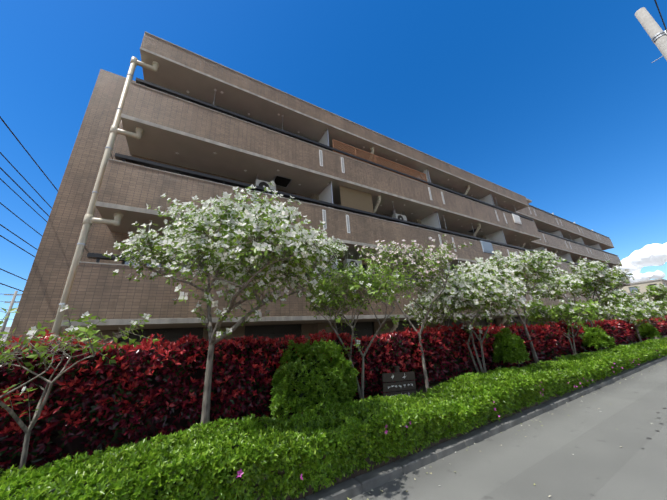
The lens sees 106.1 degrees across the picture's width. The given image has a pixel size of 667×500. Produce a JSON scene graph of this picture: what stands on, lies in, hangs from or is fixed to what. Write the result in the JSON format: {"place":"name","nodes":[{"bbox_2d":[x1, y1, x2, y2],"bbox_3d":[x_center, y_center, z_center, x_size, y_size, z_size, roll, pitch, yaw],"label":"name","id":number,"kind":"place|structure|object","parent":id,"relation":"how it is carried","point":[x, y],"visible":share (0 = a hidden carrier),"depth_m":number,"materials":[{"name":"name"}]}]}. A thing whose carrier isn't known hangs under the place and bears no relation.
{"place":"outdoors","nodes":[
{"label":"outdoors","id":0,"kind":"place"},
{"bbox_2d":[0,330,9,346],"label":"grey house","id":1,"kind":"structure","parent":0,"point":[6,336],"depth_m":48.28,"materials":[{"name":"clear concrete"}]},
{"bbox_2d":[268,338,359,416],"bbox_3d":[-0.287,2.084,4.308,1.626,1.053,1.112,7,-22,-29],"label":"green shrub","id":2,"kind":"object","parent":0,"point":[283,387],"depth_m":3.96,"materials":[{"name":"green plant"}]},
{"bbox_2d":[0,0,666,326],"label":"sky","id":3,"kind":"structure","parent":0,"point":[559,105],"materials":[{"name":"blue"}]},
{"bbox_2d":[355,235,472,392],"bbox_3d":[1.957,1.434,6.201,2.695,3.887,2.836,7,-22,-29],"label":"dogwood tree","id":4,"kind":"object","parent":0,"point":[384,252],"depth_m":6.25,"materials":[{"name":"green plant"}]},
{"bbox_2d":[355,234,471,322],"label":"white blossoms","id":5,"kind":"object","parent":4,"relation":"attached to","point":[412,259],"visible":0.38,"depth_m":6.19,"materials":[{"name":"white plant"}]},
{"bbox_2d":[351,359,666,499],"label":"road","id":6,"kind":"structure","parent":0,"point":[514,463],"depth_m":3.10,"materials":[{"name":"grey asphalt"}]},
{"bbox_2d":[347,360,662,499],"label":"road litter","id":7,"kind":"object","parent":6,"relation":"on","point":[525,436],"visible":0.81,"depth_m":3.21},
{"bbox_2d":[610,243,666,282],"bbox_3d":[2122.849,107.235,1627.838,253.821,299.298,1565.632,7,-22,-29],"label":"cloud","id":8,"kind":"structure","parent":0,"point":[636,261],"depth_m":1624.72,"materials":[{"name":"white"}]},
{"label":"ground","id":9,"kind":"structure","parent":0,"visible":0},
{"bbox_2d":[0,116,57,335],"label":"power lines","id":10,"kind":"object","parent":9,"relation":"on","point":[13,301],"depth_m":9.30,"materials":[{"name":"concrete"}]},
{"bbox_2d":[0,31,564,369],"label":"apartment block","id":11,"kind":"structure","parent":9,"relation":"on","point":[178,123],"depth_m":9.04,"materials":[{"name":"brown tile"}]},
{"bbox_2d":[0,337,666,499],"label":"azalea hedge","id":12,"kind":"object","parent":9,"relation":"on","point":[441,406],"depth_m":2.70,"materials":[{"name":"green plant"}]},
{"bbox_2d":[582,325,615,348],"bbox_3d":[10.916,3.608,10.494,1.418,0.931,1.125,7,-22,-29],"label":"green shrub","id":13,"kind":"object","parent":12,"relation":"on","point":[602,340],"depth_m":10.17,"materials":[{"name":"green plant"}]},
{"bbox_2d":[0,315,666,475],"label":"photinia hedge","id":14,"kind":"object","parent":9,"relation":"on","point":[120,392],"depth_m":3.54,"materials":[{"name":"red plant"}]},
{"bbox_2d":[0,306,158,468],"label":"dogwood tree","id":15,"kind":"object","parent":14,"relation":"attached to","point":[33,354],"depth_m":2.67,"materials":[{"name":"green plant"}]},
{"bbox_2d":[0,305,149,395],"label":"white blossoms","id":16,"kind":"object","parent":15,"relation":"attached to","point":[33,330],"visible":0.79,"depth_m":2.99,"materials":[{"name":"white plant"}]},
{"bbox_2d":[102,183,352,436],"bbox_3d":[-1.463,0.775,4.088,4.001,4.152,4.148,7,-22,-29],"label":"dogwood tree","id":17,"kind":"object","parent":14,"relation":"attached to","point":[240,254],"depth_m":3.28,"materials":[{"name":"plant"}]},
{"bbox_2d":[104,181,355,336],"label":"white blossoms","id":18,"kind":"object","parent":17,"relation":"attached to","point":[265,234],"visible":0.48,"depth_m":3.15,"materials":[{"name":"white plant"}]},
{"bbox_2d":[268,250,415,401],"bbox_3d":[0.194,1.482,4.966,2.879,3.204,2.947,7,-22,-29],"label":"dogwood tree","id":19,"kind":"object","parent":14,"relation":"attached to","point":[373,282],"depth_m":4.87,"materials":[{"name":"green plant"}]},
{"bbox_2d":[267,266,399,343],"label":"white blossoms","id":20,"kind":"object","parent":19,"relation":"attached to","point":[369,284],"visible":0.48,"depth_m":4.66,"materials":[{"name":"white plant"}]},
{"bbox_2d":[402,256,527,372],"bbox_3d":[3.538,2.027,6.952,3.503,3.074,3.458,7,-22,-29],"label":"dogwood tree","id":21,"kind":"object","parent":14,"relation":"attached to","point":[475,297],"depth_m":6.35,"materials":[{"name":"plant"}]},
{"bbox_2d":[403,256,529,332],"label":"white blossoms","id":22,"kind":"object","parent":21,"relation":"attached to","point":[496,290],"visible":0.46,"depth_m":6.18,"materials":[{"name":"white plant"}]},
{"bbox_2d":[454,250,566,363],"bbox_3d":[6.391,2.012,8.663,4.409,3.871,3.553,7,-22,-29],"label":"dogwood tree","id":23,"kind":"object","parent":14,"relation":"on","point":[531,264],"depth_m":8.01,"materials":[{"name":"green plant"}]},
{"bbox_2d":[455,249,564,321],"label":"white blossoms","id":24,"kind":"object","parent":23,"relation":"attached to","point":[488,262],"visible":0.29,"depth_m":7.85,"materials":[{"name":"white plant"}]},
{"bbox_2d":[492,327,530,363],"bbox_3d":[5.015,2.756,7.290,1.036,0.990,1.013,7,-22,-29],"label":"green shrub","id":25,"kind":"object","parent":14,"relation":"attached to","point":[509,355],"depth_m":7.00,"materials":[{"name":"green plant"}]},
{"bbox_2d":[520,297,602,354],"bbox_3d":[8.900,2.930,9.580,2.272,2.436,2.516,7,-22,-29],"label":"dogwood tree","id":26,"kind":"object","parent":14,"relation":"attached to","point":[555,315],"depth_m":9.61,"materials":[{"name":"green plant"}]},
{"bbox_2d":[521,298,602,326],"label":"white blossoms","id":27,"kind":"object","parent":26,"relation":"attached to","point":[562,307],"visible":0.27,"depth_m":9.59,"materials":[{"name":"white plant"}]},
{"bbox_2d":[530,258,633,349],"bbox_3d":[11.379,2.472,11.236,3.488,4.081,3.327,7,-22,-29],"label":"dogwood tree","id":28,"kind":"object","parent":14,"relation":"attached to","point":[590,280],"depth_m":11.11,"materials":[{"name":"green plant"}]},
{"bbox_2d":[529,257,634,320],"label":"white blossoms","id":29,"kind":"object","parent":28,"relation":"attached to","point":[593,262],"visible":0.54,"depth_m":11.09,"materials":[{"name":"white plant"}]},
{"bbox_2d":[593,300,666,341],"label":"dogwood tree","id":30,"kind":"object","parent":14,"relation":"attached to","point":[630,313],"depth_m":13.73,"materials":[{"name":"plant"}]},
{"bbox_2d":[599,299,666,319],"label":"white blossoms","id":31,"kind":"object","parent":30,"relation":"attached to","point":[653,308],"visible":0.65,"depth_m":13.69,"materials":[{"name":"white plant"}]},
{"bbox_2d":[597,283,666,338],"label":"dogwood tree","id":32,"kind":"object","parent":14,"relation":"attached to","point":[636,295],"depth_m":15.84,"materials":[{"name":"white plant"}]},
{"bbox_2d":[597,285,666,306],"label":"white blossoms","id":33,"kind":"object","parent":32,"relation":"attached to","point":[623,300],"visible":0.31,"depth_m":15.90,"materials":[{"name":"white plant"}]},
{"bbox_2d":[634,320,662,338],"bbox_3d":[17.467,4.493,14.176,1.262,1.142,1.253,7,-22,-29],"label":"green shrub","id":34,"kind":"object","parent":14,"relation":"attached to","point":[651,331],"depth_m":13.83,"materials":[{"name":"green plant"}]},
{"bbox_2d":[0,335,666,499],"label":"kerb","id":35,"kind":"structure","parent":9,"relation":"on","point":[357,482],"depth_m":3.34,"materials":[{"name":"concrete"}]},
{"bbox_2d":[382,366,415,396],"bbox_3d":[1.280,2.764,4.876,0.871,0.925,0.105,7,-22,-29],"label":"sign","id":36,"kind":"object","parent":9,"relation":"on","point":[397,385],"visible":0.69,"depth_m":4.89,"materials":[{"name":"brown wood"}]},
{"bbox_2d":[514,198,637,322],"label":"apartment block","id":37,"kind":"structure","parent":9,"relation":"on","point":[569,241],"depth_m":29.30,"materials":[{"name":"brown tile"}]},
{"bbox_2d":[619,278,666,317],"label":"building","id":38,"kind":"structure","parent":9,"relation":"on","point":[642,284],"depth_m":61.04,"materials":[{"name":"beige concrete"}]},
{"bbox_2d":[635,0,666,62],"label":"utility pole","id":39,"kind":"object","parent":9,"relation":"on","point":[656,33],"visible":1,"depth_m":6.46,"materials":[{"name":"concrete"}]}
]}

